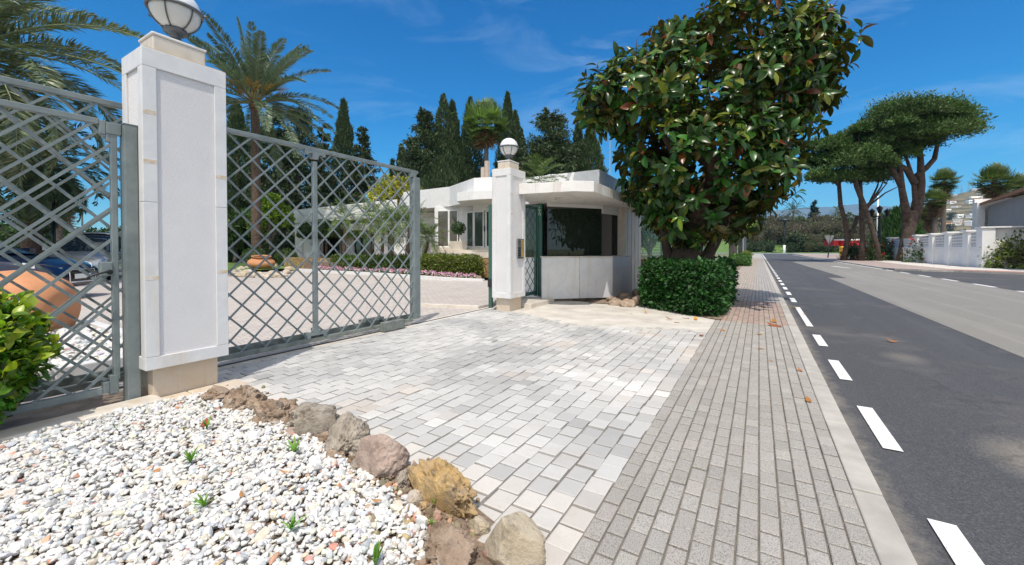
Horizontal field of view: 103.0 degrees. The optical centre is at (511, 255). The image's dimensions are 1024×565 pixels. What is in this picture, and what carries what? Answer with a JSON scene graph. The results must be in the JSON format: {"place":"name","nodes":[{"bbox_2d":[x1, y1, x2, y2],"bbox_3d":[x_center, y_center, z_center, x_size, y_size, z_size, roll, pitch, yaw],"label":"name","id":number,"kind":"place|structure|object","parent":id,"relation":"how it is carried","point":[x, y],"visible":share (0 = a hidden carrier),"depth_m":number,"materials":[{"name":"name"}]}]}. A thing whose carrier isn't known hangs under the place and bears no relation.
{"place":"outdoors","nodes":[
{"label":"outdoors","id":0,"kind":"place"},
{"bbox_2d":[0,391,123,430],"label":"plinth slab","id":1,"kind":"structure","parent":0,"point":[21,419],"depth_m":3.16,"materials":[{"name":"beige concrete"}]},
{"bbox_2d":[0,287,67,423],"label":"shrub","id":2,"kind":"object","parent":1,"relation":"on","point":[23,359],"visible":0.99,"depth_m":2.74,"materials":[{"name":"green plant"}]},
{"bbox_2d":[120,123,140,400],"bbox_3d":[-3.147,0.065,3.355,0.116,2.268,0.090,1,1,31],"label":"gate post","id":3,"kind":"object","parent":1,"relation":"on","point":[130,255],"visible":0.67,"depth_m":3.32,"materials":[{"name":"grey metal"}]},
{"bbox_2d":[0,99,120,415],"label":"lattice gate","id":4,"kind":"structure","parent":3,"relation":"attached to","point":[110,131],"depth_m":3.10,"materials":[{"name":"grey metal"}]},
{"bbox_2d":[0,391,494,564],"bbox_3d":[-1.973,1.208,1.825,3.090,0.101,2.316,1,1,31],"label":"gravel","id":5,"kind":"structure","parent":0,"point":[18,500],"depth_m":2.01,"materials":[{"name":"white gravel"}]},
{"bbox_2d":[0,395,162,441],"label":"stone edging","id":6,"kind":"object","parent":5,"relation":"on","point":[28,429],"visible":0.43,"depth_m":2.92,"materials":[{"name":"beige stone"}]},
{"bbox_2d":[201,385,231,401],"bbox_3d":[-2.443,1.181,3.374,0.246,0.200,0.221,0,1,0],"label":"boulder","id":7,"kind":"object","parent":5,"relation":"on","point":[214,393],"visible":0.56,"depth_m":3.33,"materials":[{"name":"brown stone"}]},
{"bbox_2d":[221,385,267,412],"bbox_3d":[-2.104,1.169,3.202,0.306,0.310,0.228,0,1,-22],"label":"boulder","id":8,"kind":"object","parent":5,"relation":"on","point":[244,397],"visible":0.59,"depth_m":3.15,"materials":[{"name":"brown stone"}]},
{"bbox_2d":[252,399,297,425],"bbox_3d":[-1.720,1.176,2.958,0.300,0.316,0.238,0,1,-22],"label":"boulder","id":9,"kind":"object","parent":5,"relation":"on","point":[271,411],"visible":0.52,"depth_m":2.88,"materials":[{"name":"brown stone"}]},
{"bbox_2d":[287,402,339,435],"bbox_3d":[-1.359,1.174,2.835,0.373,0.304,0.249,0,1,-19],"label":"boulder","id":10,"kind":"object","parent":5,"relation":"on","point":[314,419],"visible":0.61,"depth_m":2.73,"materials":[{"name":"grey stone"}]},
{"bbox_2d":[193,385,486,564],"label":"soil crumbs","id":11,"kind":"object","parent":5,"relation":"on","point":[429,511],"visible":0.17,"depth_m":1.91,"materials":[{"name":"brown soil"}]},
{"bbox_2d":[324,411,370,456],"bbox_3d":[-1.028,1.149,2.542,0.273,0.300,0.243,0,1,0],"label":"boulder","id":12,"kind":"object","parent":5,"relation":"on","point":[348,431],"visible":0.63,"depth_m":2.50,"materials":[{"name":"grey stone"}]},
{"bbox_2d":[354,433,409,479],"bbox_3d":[-0.747,1.164,2.311,0.316,0.316,0.224,0,1,19],"label":"boulder","id":13,"kind":"object","parent":5,"relation":"on","point":[380,456],"visible":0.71,"depth_m":2.25,"materials":[{"name":"brown stone"}]},
{"bbox_2d":[406,457,478,518],"bbox_3d":[-0.352,1.159,2.047,0.503,0.262,0.181,1,1,43],"label":"boulder","id":14,"kind":"object","parent":5,"relation":"on","point":[446,485],"visible":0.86,"depth_m":1.97,"materials":[{"name":"brown stone"}]},
{"bbox_2d":[423,522,477,564],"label":"boulder","id":15,"kind":"object","parent":5,"relation":"on","point":[449,543],"visible":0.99,"depth_m":1.62,"materials":[{"name":"brown stone"}]},
{"bbox_2d":[469,515,490,535],"bbox_3d":[-0.134,1.213,1.816,0.085,0.087,0.081,1,1,42],"label":"rock","id":16,"kind":"object","parent":5,"relation":"on","point":[479,525],"visible":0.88,"depth_m":1.79,"materials":[{"name":"beige stone"}]},
{"bbox_2d":[484,511,545,564],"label":"boulder","id":17,"kind":"object","parent":5,"relation":"on","point":[516,538],"visible":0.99,"depth_m":1.60,"materials":[{"name":"beige stone"}]},
{"bbox_2d":[228,262,284,269],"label":"lawn","id":18,"kind":"structure","parent":0,"point":[230,265],"depth_m":27.42,"materials":[{"name":"green plant"}]},
{"bbox_2d":[148,9,340,248],"bbox_3d":[-18.119,-8.078,29.364,12.114,17.763,12.670,1,1,31],"label":"palm tree","id":19,"kind":"object","parent":18,"relation":"on","point":[258,77],"visible":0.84,"depth_m":28.37,"materials":[{"name":"green plant"}]},
{"bbox_2d":[226,104,263,216],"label":"cypress tree","id":20,"kind":"object","parent":18,"relation":"on","point":[236,122],"visible":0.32,"depth_m":45.85,"materials":[{"name":"green plant"}]},
{"bbox_2d":[227,207,265,262],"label":"broadleaf tree","id":21,"kind":"object","parent":18,"relation":"on","point":[238,225],"visible":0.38,"depth_m":35.38,"materials":[{"name":"green plant"}]},
{"bbox_2d":[228,238,294,261],"bbox_3d":[-23.015,-0.502,36.756,8.383,2.465,1.882,0,1,4],"label":"hedge","id":22,"kind":"object","parent":18,"relation":"on","point":[277,242],"visible":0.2,"depth_m":36.15,"materials":[{"name":"green plant"}]},
{"bbox_2d":[238,106,303,241],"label":"conifer tree","id":23,"kind":"object","parent":18,"relation":"on","point":[264,156],"visible":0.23,"depth_m":41.19,"materials":[{"name":"green plant"}]},
{"bbox_2d":[246,192,295,248],"bbox_3d":[-19.524,-2.150,33.287,3.486,6.016,3.533,1,1,31],"label":"broadleaf tree","id":24,"kind":"object","parent":18,"relation":"on","point":[275,216],"visible":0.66,"depth_m":32.83,"materials":[{"name":"green plant"}]},
{"bbox_2d":[246,106,338,242],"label":"conifer tree","id":25,"kind":"object","parent":18,"relation":"on","point":[305,170],"visible":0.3,"depth_m":42.81,"materials":[{"name":"green plant"}]},
{"bbox_2d":[306,125,342,207],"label":"conifer tree","id":26,"kind":"object","parent":18,"relation":"on","point":[324,139],"visible":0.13,"depth_m":45.67,"materials":[{"name":"green plant"}]},
{"bbox_2d":[325,97,356,202],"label":"cypress tree","id":27,"kind":"object","parent":18,"relation":"on","point":[343,141],"visible":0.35,"depth_m":49.05,"materials":[{"name":"green plant"}]},
{"bbox_2d":[335,125,381,204],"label":"conifer tree","id":28,"kind":"object","parent":18,"relation":"on","point":[363,151],"visible":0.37,"depth_m":46.34,"materials":[{"name":"green plant"}]},
{"bbox_2d":[365,173,421,204],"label":"broadleaf tree","id":29,"kind":"object","parent":18,"relation":"on","point":[379,190],"visible":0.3,"depth_m":34.84,"materials":[{"name":"yellow plant"}]},
{"bbox_2d":[391,106,454,189],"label":"conifer tree","id":30,"kind":"object","parent":18,"relation":"on","point":[425,133],"visible":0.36,"depth_m":43.91,"materials":[{"name":"green plant"}]},
{"bbox_2d":[420,155,458,189],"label":"cypress tree","id":31,"kind":"object","parent":18,"relation":"on","point":[438,167],"visible":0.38,"depth_m":42.75,"materials":[{"name":"green plant"}]},
{"bbox_2d":[422,93,463,182],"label":"cypress tree","id":32,"kind":"object","parent":18,"relation":"on","point":[443,113],"visible":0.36,"depth_m":45.89,"materials":[{"name":"green plant"}]},
{"bbox_2d":[452,136,480,182],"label":"cypress tree","id":33,"kind":"object","parent":18,"relation":"on","point":[464,152],"visible":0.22,"depth_m":47.76,"materials":[{"name":"green plant"}]},
{"bbox_2d":[460,96,483,177],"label":"cypress tree","id":34,"kind":"object","parent":18,"relation":"on","point":[479,157],"visible":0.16,"depth_m":50.87,"materials":[{"name":"green plant"}]},
{"bbox_2d":[461,94,509,246],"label":"fan palm","id":35,"kind":"object","parent":18,"relation":"on","point":[486,112],"visible":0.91,"depth_m":45.76,"materials":[{"name":"green plant"}]},
{"bbox_2d":[492,90,513,167],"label":"cypress tree","id":36,"kind":"object","parent":18,"relation":"on","point":[507,106],"visible":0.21,"depth_m":53.16,"materials":[{"name":"green plant"}]},
{"bbox_2d":[506,109,527,167],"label":"cypress tree","id":37,"kind":"object","parent":18,"relation":"on","point":[517,130],"visible":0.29,"depth_m":51.32,"materials":[{"name":"green plant"}]},
{"bbox_2d":[519,106,585,177],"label":"conifer tree","id":38,"kind":"object","parent":18,"relation":"on","point":[554,143],"visible":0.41,"depth_m":44.51,"materials":[{"name":"green plant"}]},
{"bbox_2d":[20,271,495,403],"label":"courtyard","id":39,"kind":"structure","parent":0,"point":[430,290],"depth_m":9.45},
{"bbox_2d":[0,270,80,331],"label":"terracotta urn","id":40,"kind":"object","parent":39,"relation":"on","point":[50,294],"visible":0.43,"depth_m":5.81,"materials":[{"name":"orange ceramic"}]},
{"bbox_2d":[0,244,97,286],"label":"parked car","id":41,"kind":"object","parent":39,"relation":"on","point":[57,266],"visible":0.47,"depth_m":10.11,"materials":[{"name":"blue paint"}]},
{"bbox_2d":[0,120,121,255],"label":"palm tree","id":42,"kind":"object","parent":39,"relation":"on","point":[28,214],"visible":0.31,"depth_m":17.40,"materials":[{"name":"green plant"}]},
{"bbox_2d":[0,0,144,193],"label":"palm tree","id":43,"kind":"object","parent":39,"relation":"on","point":[12,44],"visible":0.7,"depth_m":14.26,"materials":[{"name":"green plant"}]},
{"bbox_2d":[34,319,122,379],"bbox_3d":[-6.899,1.148,3.105,4.000,0.210,6.120,1,1,31],"label":"bed edging","id":44,"kind":"object","parent":39,"relation":"on","point":[91,365],"visible":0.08,"depth_m":3.95,"materials":[{"name":"stone"}]},
{"bbox_2d":[40,324,122,368],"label":"gravel","id":45,"kind":"structure","parent":39,"relation":"on","point":[78,342],"depth_m":5.03,"materials":[{"name":"white gravel"}]},
{"bbox_2d":[42,232,121,279],"bbox_3d":[-17.957,-0.022,17.466,2.506,2.003,5.216,-1,1,-33],"label":"parked car","id":46,"kind":"object","parent":39,"relation":"on","point":[77,248],"visible":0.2,"depth_m":16.52,"materials":[{"name":"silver metal"}]},
{"bbox_2d":[15,307,495,414],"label":"gate track","id":47,"kind":"structure","parent":39,"relation":"on","point":[328,342],"depth_m":5.32,"materials":[{"name":"beige concrete"}]},
{"bbox_2d":[0,75,420,402],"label":"sliding gate","id":48,"kind":"structure","parent":47,"relation":"on","point":[72,383],"depth_m":4.92,"materials":[{"name":"grey metal"}]},
{"bbox_2d":[488,205,492,307],"bbox_3d":[-0.458,0.028,8.692,0.100,2.220,0.075,1,1,31],"label":"gate post","id":49,"kind":"object","parent":47,"relation":"on","point":[490,252],"visible":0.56,"depth_m":8.67,"materials":[{"name":"green paint"}]},
{"bbox_2d":[299,269,484,281],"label":"bed kerb","id":50,"kind":"structure","parent":39,"relation":"on","point":[408,276],"depth_m":18.03,"materials":[{"name":"stone"}]},
{"bbox_2d":[519,169,640,301],"bbox_3d":[1.556,-0.517,10.846,3.000,3.305,5.629,1,1,31],"label":"gatehouse","id":51,"kind":"object","parent":39,"relation":"on","point":[591,237],"visible":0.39,"depth_m":10.10,"materials":[{"name":"paint"}]},
{"bbox_2d":[525,204,543,256],"bbox_3d":[0.408,-0.627,10.418,0.880,1.338,0.050,1,1,31],"label":"window","id":52,"kind":"structure","parent":51,"relation":"in","point":[527,220],"depth_m":10.34,"materials":[{"name":"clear glass"}]},
{"bbox_2d":[538,204,542,295],"bbox_3d":[0.701,-0.141,10.136,0.120,2.295,0.050,1,1,31],"label":"green post","id":53,"kind":"object","parent":51,"relation":"attached to","point":[540,237],"visible":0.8,"depth_m":10.11,"materials":[{"name":"metal"}]},
{"bbox_2d":[522,205,536,296],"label":"service gate","id":54,"kind":"structure","parent":53,"relation":"attached to","point":[533,292],"depth_m":10.05,"materials":[{"name":"grey metal"}]},
{"bbox_2d":[522,153,568,198],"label":"pygmy palm","id":55,"kind":"object","parent":51,"relation":"on","point":[539,169],"visible":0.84,"depth_m":8.99,"materials":[{"name":"green plant"}]},
{"bbox_2d":[547,206,600,255],"bbox_3d":[1.589,-0.600,10.270,1.574,1.213,0.020,0,1,-23],"label":"window","id":56,"kind":"structure","parent":51,"relation":"in","point":[570,231],"depth_m":10.24,"materials":[{"name":"black glass"}]},
{"bbox_2d":[601,214,617,255],"bbox_3d":[2.605,-0.549,10.873,0.020,1.093,0.817,1,1,44],"label":"window","id":57,"kind":"structure","parent":51,"relation":"in","point":[609,223],"depth_m":10.85,"materials":[{"name":"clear glass"}]},
{"bbox_2d":[302,257,373,269],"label":"rocks","id":58,"kind":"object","parent":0,"point":[307,265],"depth_m":22.98,"materials":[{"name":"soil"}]},
{"bbox_2d":[320,199,365,254],"bbox_3d":[-9.711,-1.215,23.539,2.824,4.216,2.758,1,1,31],"label":"pygmy palm","id":59,"kind":"object","parent":58,"relation":"on","point":[342,209],"visible":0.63,"depth_m":23.53,"materials":[{"name":"green plant"}]},
{"bbox_2d":[342,195,396,253],"bbox_3d":[-7.606,-1.196,22.067,2.841,4.223,2.785,1,1,31],"label":"pygmy palm","id":60,"kind":"object","parent":58,"relation":"on","point":[371,225],"visible":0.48,"depth_m":21.85,"materials":[{"name":"green plant"}]},
{"bbox_2d":[284,257,488,277],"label":"retaining wall","id":61,"kind":"structure","parent":58,"relation":"on","point":[296,261],"depth_m":24.81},
{"bbox_2d":[293,161,491,257],"bbox_3d":[-10.414,-2.955,30.326,25.002,6.689,21.310,0,1,5],"label":"villa","id":62,"kind":"object","parent":58,"relation":"on","point":[467,202],"visible":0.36,"depth_m":22.68,"materials":[{"name":"white paint"}]},
{"bbox_2d":[437,210,447,246],"bbox_3d":[-3.842,-1.505,22.734,0.736,2.080,0.060,0,1,15],"label":"window","id":63,"kind":"structure","parent":62,"relation":"in","point":[442,214],"depth_m":22.72,"materials":[{"name":"white glass"}]},
{"bbox_2d":[473,211,484,246],"bbox_3d":[-1.738,-1.424,21.759,0.807,1.947,0.221,1,1,31],"label":"door","id":64,"kind":"structure","parent":62,"relation":"in","point":[478,216],"depth_m":21.81,"materials":[{"name":"glass"}]},
{"bbox_2d":[299,268,481,278],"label":"bed soil","id":65,"kind":"structure","parent":0,"point":[478,277],"depth_m":17.29,"materials":[{"name":"brown soil"}]},
{"bbox_2d":[328,253,374,271],"bbox_3d":[-8.528,0.425,21.887,3.564,1.156,1.160,1,1,31],"label":"hedge","id":66,"kind":"object","parent":65,"relation":"on","point":[357,263],"visible":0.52,"depth_m":21.45,"materials":[{"name":"green plant"}]},
{"bbox_2d":[356,203,407,257],"bbox_3d":[-6.598,-0.861,20.909,2.989,3.592,2.902,1,1,31],"label":"pygmy palm","id":67,"kind":"object","parent":65,"relation":"on","point":[382,239],"visible":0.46,"depth_m":20.80,"materials":[{"name":"green plant"}]},
{"bbox_2d":[363,197,420,255],"bbox_3d":[-5.870,-0.990,20.177,2.686,3.868,2.691,1,1,31],"label":"pygmy palm","id":68,"kind":"object","parent":65,"relation":"on","point":[391,210],"visible":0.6,"depth_m":19.94,"materials":[{"name":"green plant"}]},
{"bbox_2d":[368,252,421,272],"bbox_3d":[-5.697,0.441,20.030,3.833,1.230,1.143,1,1,33],"label":"hedge","id":69,"kind":"object","parent":65,"relation":"on","point":[396,264],"visible":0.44,"depth_m":19.82,"materials":[{"name":"green plant"}]},
{"bbox_2d":[382,201,440,258],"bbox_3d":[-4.824,-0.878,19.380,2.709,3.685,3.022,1,1,31],"label":"pygmy palm","id":70,"kind":"object","parent":65,"relation":"on","point":[407,248],"visible":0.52,"depth_m":19.24,"materials":[{"name":"green plant"}]},
{"bbox_2d":[405,218,452,256],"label":"pygmy palm","id":71,"kind":"object","parent":65,"relation":"on","point":[426,248],"visible":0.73,"depth_m":19.70,"materials":[{"name":"green plant"}]},
{"bbox_2d":[420,253,485,277],"bbox_3d":[-2.763,0.431,18.445,3.171,1.183,1.131,0,1,12],"label":"hedge","id":72,"kind":"object","parent":65,"relation":"on","point":[463,263],"visible":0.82,"depth_m":18.14,"materials":[{"name":"green plant"}]},
{"bbox_2d":[213,308,706,564],"bbox_3d":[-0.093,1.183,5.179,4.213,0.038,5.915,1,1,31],"label":"driveway","id":73,"kind":"structure","parent":0,"point":[401,369],"depth_m":3.53,"materials":[{"name":"grey stone"}]},
{"bbox_2d":[122,31,228,396],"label":"gate pillar","id":74,"kind":"structure","parent":73,"relation":"on","point":[173,99],"depth_m":3.50,"materials":[{"name":"stone"}]},
{"bbox_2d":[144,0,207,41],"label":"globe lamp","id":75,"kind":"object","parent":74,"relation":"on","point":[179,20],"visible":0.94,"depth_m":3.54,"materials":[{"name":"glass"}]},
{"bbox_2d":[161,379,247,401],"bbox_3d":[-2.710,1.212,3.601,0.230,0.048,0.593,1,1,31],"label":"pillar edging","id":76,"kind":"object","parent":73,"relation":"on","point":[233,383],"visible":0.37,"depth_m":3.63,"materials":[{"name":"beige stone"}]},
{"bbox_2d":[428,280,525,307],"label":"courtyard path","id":77,"kind":"structure","parent":0,"point":[468,292],"depth_m":10.65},
{"bbox_2d":[255,253,753,280],"bbox_3d":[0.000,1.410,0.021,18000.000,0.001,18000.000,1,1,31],"label":"ground","id":78,"kind":"structure","parent":0,"point":[654,254],"depth_m":28.60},
{"bbox_2d":[574,132,609,174],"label":"cypress tree","id":79,"kind":"object","parent":78,"relation":"on","point":[592,153],"visible":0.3,"depth_m":46.85,"materials":[{"name":"green plant"}]},
{"bbox_2d":[0,0,1023,231],"label":"sky","id":80,"kind":"structure","parent":0,"point":[388,59],"materials":[{"name":"blue"}]},
{"bbox_2d":[513,300,714,332],"bbox_3d":[1.646,1.132,7.940,4.095,0.001,3.147,1,1,31],"label":"concrete apron","id":81,"kind":"object","parent":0,"point":[582,314],"visible":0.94,"depth_m":7.60,"materials":[{"name":"beige concrete"}]},
{"bbox_2d":[492,160,524,310],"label":"gate pillar","id":82,"kind":"structure","parent":81,"relation":"on","point":[508,231],"depth_m":8.27,"materials":[{"name":"paint"}]},
{"bbox_2d":[588,266,740,319],"bbox_3d":[9.738,0.936,19.870,2.850,0.001,27.950,1,1,31],"label":"planting bed","id":83,"kind":"object","parent":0,"point":[606,302],"visible":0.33,"depth_m":8.99,"materials":[{"name":"soil"}]},
{"bbox_2d":[636,255,739,316],"bbox_3d":[3.989,0.561,9.312,2.114,1.229,3.885,1,1,31],"label":"hedge","id":84,"kind":"object","parent":83,"relation":"on","point":[703,286],"visible":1,"depth_m":7.96,"materials":[{"name":"green plant"}]},
{"bbox_2d":[565,0,875,259],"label":"rubber tree","id":85,"kind":"object","parent":83,"relation":"on","point":[754,125],"visible":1,"depth_m":8.15,"materials":[{"name":"green plant"}]},
{"bbox_2d":[641,216,707,257],"bbox_3d":[9.982,-0.733,22.610,0.060,1.380,23.230,1,1,31],"label":"green fence","id":86,"kind":"object","parent":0,"point":[660,246],"visible":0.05,"depth_m":13.95,"materials":[{"name":"metal"}]},
{"bbox_2d":[527,258,879,564],"bbox_3d":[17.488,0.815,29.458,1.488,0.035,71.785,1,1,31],"label":"sidewalk","id":87,"kind":"structure","parent":0,"point":[724,544],"depth_m":2.28,"materials":[{"name":"grey concrete"}]},
{"bbox_2d":[652,202,928,235],"bbox_3d":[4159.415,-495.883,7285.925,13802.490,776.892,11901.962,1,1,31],"label":"mountains","id":88,"kind":"structure","parent":0,"point":[854,209],"depth_m":5943.45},
{"bbox_2d":[641,231,948,252],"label":"bank","id":89,"kind":"structure","parent":0,"point":[722,248],"depth_m":150.05,"materials":[{"name":"green plant"}]},
{"bbox_2d":[715,253,1023,564],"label":"road","id":90,"kind":"structure","parent":0,"point":[945,403],"depth_m":3.41,"materials":[{"name":"grey asphalt"}]},
{"bbox_2d":[761,254,916,564],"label":"kerb strip","id":91,"kind":"object","parent":90,"relation":"on","point":[890,545],"visible":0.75,"depth_m":2.28,"materials":[{"name":"concrete"}]},
{"bbox_2d":[762,254,1023,564],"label":"road markings","id":92,"kind":"object","parent":90,"relation":"on","point":[958,546],"visible":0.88,"depth_m":2.67,"materials":[{"name":"paint"}]},
{"bbox_2d":[795,262,1023,357],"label":"road resurfacing","id":93,"kind":"structure","parent":90,"relation":"on","point":[994,316],"depth_m":10.54,"materials":[{"name":"asphalt"}]},
{"bbox_2d":[794,254,1021,272],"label":"pavement","id":94,"kind":"structure","parent":0,"point":[866,262],"depth_m":32.28,"materials":[{"name":"grey concrete"}]},
{"bbox_2d":[797,134,859,260],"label":"pine tree","id":95,"kind":"object","parent":94,"relation":"on","point":[814,160],"visible":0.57,"depth_m":43.53,"materials":[{"name":"green plant"}]},
{"bbox_2d":[812,120,901,260],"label":"pine tree","id":96,"kind":"object","parent":94,"relation":"on","point":[870,151],"visible":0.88,"depth_m":40.90,"materials":[{"name":"green plant"}]},
{"bbox_2d":[844,122,926,260],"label":"pine tree","id":97,"kind":"object","parent":94,"relation":"on","point":[907,149],"visible":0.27,"depth_m":41.38,"materials":[{"name":"green plant"}]},
{"bbox_2d":[876,204,919,245],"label":"thuja tree","id":98,"kind":"object","parent":94,"relation":"on","point":[893,212],"visible":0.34,"depth_m":60.63,"materials":[{"name":"green plant"}]},
{"bbox_2d":[805,256,1023,274],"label":"kerb","id":99,"kind":"structure","parent":94,"relation":"on","point":[1013,273],"depth_m":23.96,"materials":[{"name":"concrete"}]},
{"bbox_2d":[924,188,952,232],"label":"fan palm","id":100,"kind":"object","parent":94,"relation":"on","point":[935,205],"visible":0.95,"depth_m":49.63,"materials":[{"name":"green plant"}]},
{"bbox_2d":[928,167,963,235],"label":"fan palm","id":101,"kind":"object","parent":94,"relation":"on","point":[944,175],"visible":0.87,"depth_m":51.50,"materials":[{"name":"green plant"}]},
{"bbox_2d":[875,260,1023,271],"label":"chipping bed","id":102,"kind":"object","parent":94,"relation":"on","point":[947,266],"visible":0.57,"depth_m":26.77,"materials":[{"name":"white gravel"}]},
{"bbox_2d":[851,239,890,260],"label":"flowering bush","id":103,"kind":"object","parent":102,"relation":"on","point":[871,251],"visible":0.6,"depth_m":43.57,"materials":[{"name":"green plant"}]},
{"bbox_2d":[844,88,997,260],"bbox_3d":[40.897,-7.990,41.667,11.805,17.689,10.676,1,1,31],"label":"pine tree","id":104,"kind":"object","parent":102,"relation":"on","point":[930,120],"visible":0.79,"depth_m":39.60,"materials":[{"name":"green plant"}]},
{"bbox_2d":[886,226,1023,267],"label":"garden wall","id":105,"kind":"structure","parent":102,"relation":"on","point":[955,248],"depth_m":29.31,"materials":[{"name":"white paint"}]},
{"bbox_2d":[972,187,1023,229],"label":"roadside house","id":106,"kind":"structure","parent":102,"relation":"on","point":[1003,210],"depth_m":31.82,"materials":[{"name":"paint"}]},
{"bbox_2d":[977,230,1023,268],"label":"flowering bush","id":107,"kind":"object","parent":102,"relation":"on","point":[1009,252],"visible":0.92,"depth_m":25.36,"materials":[{"name":"green plant"}]},
{"bbox_2d":[968,162,1023,198],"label":"fan palm","id":108,"kind":"object","parent":94,"relation":"on","point":[993,175],"visible":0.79,"depth_m":41.42,"materials":[{"name":"green plant"}]},
{"bbox_2d":[923,191,986,231],"bbox_3d":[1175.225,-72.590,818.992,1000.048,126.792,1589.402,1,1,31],"label":"building","id":109,"kind":"structure","parent":0,"point":[962,199],"depth_m":689.72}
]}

